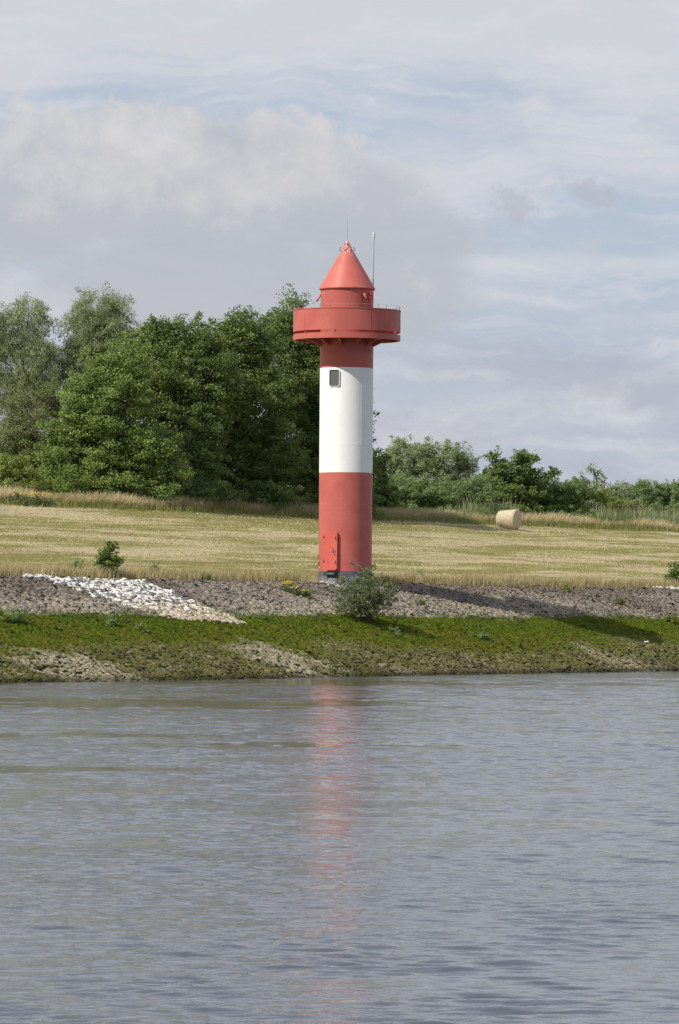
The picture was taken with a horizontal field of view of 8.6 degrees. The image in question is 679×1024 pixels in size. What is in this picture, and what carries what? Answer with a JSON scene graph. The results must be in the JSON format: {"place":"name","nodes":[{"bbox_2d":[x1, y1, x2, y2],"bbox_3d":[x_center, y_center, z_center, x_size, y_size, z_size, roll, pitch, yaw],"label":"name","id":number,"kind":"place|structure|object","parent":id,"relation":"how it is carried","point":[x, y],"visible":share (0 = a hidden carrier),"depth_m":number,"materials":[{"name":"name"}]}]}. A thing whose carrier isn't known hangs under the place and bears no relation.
{"place":"outdoors","nodes":[
{"label":"outdoors","id":0,"kind":"place"},
{"bbox_2d":[146,491,317,507],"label":"feather grass","id":1,"kind":"structure","parent":0,"point":[241,502],"depth_m":256.93,"materials":[{"name":"plant"}]},
{"bbox_2d":[0,671,678,1023],"bbox_3d":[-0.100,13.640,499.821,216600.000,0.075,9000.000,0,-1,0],"label":"river water","id":2,"kind":"structure","parent":0,"point":[470,849],"depth_m":50.85,"materials":[{"name":"grey liquid"}]},
{"bbox_2d":[0,576,678,682],"bbox_3d":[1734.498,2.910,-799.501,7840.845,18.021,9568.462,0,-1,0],"label":"riverbank","id":3,"kind":"structure","parent":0,"point":[198,638],"depth_m":193.82,"materials":[{"name":"green plant"}]},
{"bbox_2d":[0,606,13,620],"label":"weed","id":4,"kind":"object","parent":3,"relation":"on","point":[4,614],"visible":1,"depth_m":174.13,"materials":[{"name":"green plant"}]},
{"bbox_2d":[10,608,28,621],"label":"weed","id":5,"kind":"object","parent":3,"relation":"on","point":[19,615],"visible":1,"depth_m":174.41,"materials":[{"name":"green plant"}]},
{"bbox_2d":[23,574,56,578],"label":"white stones","id":6,"kind":"object","parent":3,"relation":"on","point":[31,575],"visible":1,"depth_m":185.81,"materials":[{"name":"white stone"}]},
{"bbox_2d":[105,614,120,624],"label":"weed","id":7,"kind":"object","parent":3,"relation":"on","point":[111,621],"visible":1,"depth_m":180.38,"materials":[{"name":"green plant"}]},
{"bbox_2d":[35,576,246,624],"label":"white stones","id":8,"kind":"object","parent":3,"relation":"on","point":[168,607],"visible":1,"depth_m":187.91,"materials":[{"name":"white stone"}]},
{"bbox_2d":[133,621,150,631],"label":"weed","id":9,"kind":"object","parent":3,"relation":"on","point":[141,626],"visible":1,"depth_m":180.76,"materials":[{"name":"green plant"}]},
{"bbox_2d":[279,581,293,591],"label":"ragwort plant","id":10,"kind":"object","parent":3,"relation":"on","point":[283,588],"visible":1,"depth_m":200.44,"materials":[{"name":"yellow plant"}]},
{"bbox_2d":[286,586,302,595],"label":"ragwort plant","id":11,"kind":"object","parent":3,"relation":"on","point":[297,591],"visible":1,"depth_m":200.19,"materials":[{"name":"green plant"}]},
{"bbox_2d":[300,589,312,597],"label":"ragwort plant","id":12,"kind":"object","parent":3,"relation":"on","point":[306,594],"visible":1,"depth_m":200.26,"materials":[{"name":"green plant"}]},
{"bbox_2d":[0,576,678,682],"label":"riprap stones","id":13,"kind":"object","parent":3,"relation":"on","point":[282,659],"visible":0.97,"depth_m":194.51,"materials":[{"name":"grey stone"}]},
{"bbox_2d":[0,603,678,655],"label":"bank weeds","id":14,"kind":"object","parent":3,"relation":"on","point":[259,616],"visible":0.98,"depth_m":194.48,"materials":[{"name":"green plant"}]},
{"bbox_2d":[320,581,360,594],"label":"white stones","id":15,"kind":"object","parent":3,"relation":"on","point":[328,583],"visible":0.3,"depth_m":205.87,"materials":[{"name":"white stone"}]},
{"bbox_2d":[293,222,400,583],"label":"light tower","id":16,"kind":"structure","parent":3,"relation":"on","point":[346,327],"depth_m":209.04,"materials":[{"name":"red paint"}]},
{"bbox_2d":[323,531,337,569],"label":"door","id":17,"kind":"structure","parent":16,"relation":"in","point":[331,537],"depth_m":208.83,"materials":[{"name":"paint"}]},
{"bbox_2d":[329,369,339,385],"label":"window","id":18,"kind":"structure","parent":16,"relation":"in","point":[334,374],"depth_m":209.08,"materials":[{"name":"grey glass"}]},
{"bbox_2d":[329,561,401,621],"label":"willow shrub","id":19,"kind":"object","parent":3,"relation":"on","point":[367,611],"visible":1,"depth_m":198.85,"materials":[{"name":"green plant"}]},
{"bbox_2d":[379,576,395,587],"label":"weed","id":20,"kind":"object","parent":3,"relation":"on","point":[388,582],"visible":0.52,"depth_m":209.91,"materials":[{"name":"green plant"}]},
{"bbox_2d":[387,625,400,634],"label":"weed","id":21,"kind":"object","parent":3,"relation":"on","point":[396,631],"visible":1,"depth_m":198.15,"materials":[{"name":"green plant"}]},
{"bbox_2d":[416,596,427,605],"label":"weed","id":22,"kind":"object","parent":3,"relation":"on","point":[421,602],"visible":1,"depth_m":207.73,"materials":[{"name":"green plant"}]},
{"bbox_2d":[477,632,491,639],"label":"weed","id":23,"kind":"object","parent":3,"relation":"on","point":[483,636],"visible":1,"depth_m":203.68,"materials":[{"name":"green plant"}]},
{"bbox_2d":[560,584,573,591],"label":"weed","id":24,"kind":"object","parent":3,"relation":"on","point":[565,588],"visible":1,"depth_m":225.44,"materials":[{"name":"green plant"}]},
{"bbox_2d":[613,595,623,603],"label":"weed","id":25,"kind":"object","parent":3,"relation":"on","point":[619,600],"visible":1,"depth_m":226.63,"materials":[{"name":"green plant"}]},
{"bbox_2d":[652,586,678,589],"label":"white stones","id":26,"kind":"object","parent":3,"relation":"on","point":[672,587],"visible":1,"depth_m":237.46,"materials":[{"name":"white stone"}]},
{"bbox_2d":[665,612,678,621],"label":"weed","id":27,"kind":"object","parent":3,"relation":"on","point":[669,617],"visible":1,"depth_m":225.78,"materials":[{"name":"green plant"}]},
{"bbox_2d":[0,504,678,587],"bbox_3d":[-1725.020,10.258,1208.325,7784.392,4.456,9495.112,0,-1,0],"label":"field","id":28,"kind":"structure","parent":0,"point":[668,537],"depth_m":236.49,"materials":[{"name":"beige plant"}]},
{"bbox_2d":[11,491,26,504],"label":"ragwort plant","id":29,"kind":"object","parent":28,"relation":"on","point":[16,495],"visible":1,"depth_m":233.05,"materials":[{"name":"green plant"}]},
{"bbox_2d":[0,451,46,491],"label":"elder bush","id":30,"kind":"object","parent":28,"relation":"on","point":[8,470],"visible":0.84,"depth_m":239.66,"materials":[{"name":"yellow plant"}]},
{"bbox_2d":[14,492,35,504],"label":"ragwort plant","id":31,"kind":"object","parent":28,"relation":"on","point":[26,498],"visible":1,"depth_m":233.68,"materials":[{"name":"green plant"}]},
{"bbox_2d":[0,363,66,493],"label":"hawthorn bush","id":32,"kind":"object","parent":28,"relation":"on","point":[49,401],"visible":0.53,"depth_m":249.57,"materials":[{"name":"green plant"}]},
{"bbox_2d":[0,291,67,480],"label":"willow tree","id":33,"kind":"object","parent":28,"relation":"on","point":[43,355],"visible":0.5,"depth_m":267.33,"materials":[{"name":"green plant"}]},
{"bbox_2d":[31,492,45,505],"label":"ragwort plant","id":34,"kind":"object","parent":28,"relation":"on","point":[38,501],"visible":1,"depth_m":234.47,"materials":[{"name":"green plant"}]},
{"bbox_2d":[38,493,53,505],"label":"ragwort plant","id":35,"kind":"object","parent":28,"relation":"on","point":[48,500],"visible":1,"depth_m":235.28,"materials":[{"name":"green plant"}]},
{"bbox_2d":[70,556,84,568],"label":"weed","id":36,"kind":"object","parent":28,"relation":"on","point":[74,565],"visible":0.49,"depth_m":193.34,"materials":[{"name":"green plant"}]},
{"bbox_2d":[51,281,140,402],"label":"willow tree","id":37,"kind":"object","parent":28,"relation":"on","point":[94,329],"visible":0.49,"depth_m":269.34,"materials":[{"name":"green plant"}]},
{"bbox_2d":[15,329,196,504],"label":"maple tree","id":38,"kind":"object","parent":28,"relation":"on","point":[105,445],"visible":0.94,"depth_m":247.30,"materials":[{"name":"green plant"}]},
{"bbox_2d":[92,541,124,577],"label":"sapling","id":39,"kind":"object","parent":28,"relation":"on","point":[107,559],"visible":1,"depth_m":191.60,"materials":[{"name":"green plant"}]},
{"bbox_2d":[131,319,157,380],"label":"willow tree","id":40,"kind":"object","parent":28,"relation":"on","point":[139,329],"depth_m":274.98,"materials":[{"name":"green plant"}]},
{"bbox_2d":[148,560,160,571],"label":"weed","id":41,"kind":"object","parent":28,"relation":"on","point":[155,564],"visible":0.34,"depth_m":198.95,"materials":[{"name":"green plant"}]},
{"bbox_2d":[100,311,248,503],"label":"alder tree","id":42,"kind":"object","parent":28,"relation":"on","point":[197,385],"visible":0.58,"depth_m":254.31,"materials":[{"name":"green plant"}]},
{"bbox_2d":[199,570,211,579],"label":"weed","id":43,"kind":"object","parent":28,"relation":"on","point":[208,574],"visible":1,"depth_m":197.99,"materials":[{"name":"green plant"}]},
{"bbox_2d":[191,305,311,511],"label":"alder tree","id":44,"kind":"object","parent":28,"relation":"on","point":[256,458],"visible":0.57,"depth_m":259.72,"materials":[{"name":"green plant"}]},
{"bbox_2d":[246,283,387,516],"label":"alder tree","id":45,"kind":"object","parent":28,"relation":"on","point":[298,363],"visible":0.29,"depth_m":265.84,"materials":[{"name":"green plant"}]},
{"bbox_2d":[0,483,678,530],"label":"tall grass","id":46,"kind":"structure","parent":28,"relation":"on","point":[117,498],"depth_m":257.72,"materials":[{"name":"plant"}]},
{"bbox_2d":[372,447,407,509],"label":"alder bush","id":47,"kind":"object","parent":28,"relation":"on","point":[391,495],"visible":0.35,"depth_m":274.56,"materials":[{"name":"green plant"}]},
{"bbox_2d":[385,434,481,507],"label":"sallow bush","id":48,"kind":"object","parent":28,"relation":"on","point":[427,462],"visible":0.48,"depth_m":289.38,"materials":[{"name":"green plant"}]},
{"bbox_2d":[372,470,502,515],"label":"willow bush","id":49,"kind":"object","parent":28,"relation":"on","point":[440,496],"visible":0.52,"depth_m":282.34,"materials":[{"name":"green plant"}]},
{"bbox_2d":[496,508,520,529],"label":"hay bale","id":50,"kind":"object","parent":28,"relation":"on","point":[509,519],"visible":1,"depth_m":275.64},
{"bbox_2d":[473,445,561,515],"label":"cherry tree","id":51,"kind":"object","parent":28,"relation":"on","point":[523,493],"visible":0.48,"depth_m":297.38,"materials":[{"name":"green plant"}]},
{"bbox_2d":[535,476,597,517],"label":"rose bush","id":52,"kind":"object","parent":28,"relation":"on","point":[566,499],"visible":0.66,"depth_m":299.22,"materials":[{"name":"green plant"}]},
{"bbox_2d":[455,493,678,524],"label":"reeds","id":53,"kind":"object","parent":28,"relation":"on","point":[612,516],"visible":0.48,"depth_m":296.70,"materials":[{"name":"green plant"}]},
{"bbox_2d":[573,462,631,513],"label":"aspen tree","id":54,"kind":"object","parent":28,"relation":"on","point":[602,486],"visible":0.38,"depth_m":305.79,"materials":[{"name":"green plant"}]},
{"bbox_2d":[586,484,639,520],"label":"elder bush","id":55,"kind":"object","parent":28,"relation":"on","point":[605,496],"visible":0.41,"depth_m":299.74,"materials":[{"name":"green plant"}]},
{"bbox_2d":[580,480,652,514],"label":"sallow bush","id":56,"kind":"object","parent":28,"relation":"on","point":[636,501],"visible":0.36,"depth_m":307.63,"materials":[{"name":"green plant"}]},
{"bbox_2d":[615,478,678,515],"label":"willow bush","id":57,"kind":"object","parent":28,"relation":"on","point":[666,498],"visible":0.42,"depth_m":311.29,"materials":[{"name":"green plant"}]},
{"bbox_2d":[663,561,678,581],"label":"sapling","id":58,"kind":"object","parent":28,"relation":"on","point":[674,573],"visible":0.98,"depth_m":240.29,"materials":[{"name":"green plant"}]},
{"bbox_2d":[0,561,678,587],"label":"dry grass","id":59,"kind":"structure","parent":0,"point":[18,570],"depth_m":204.61,"materials":[{"name":"beige plant"}]},
{"bbox_2d":[0,496,678,532],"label":"green grass","id":60,"kind":"structure","parent":0,"point":[630,527],"depth_m":256.77,"materials":[{"name":"green plant"}]},
{"bbox_2d":[0,0,678,515],"label":"sky","id":61,"kind":"structure","parent":0,"point":[512,166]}
]}

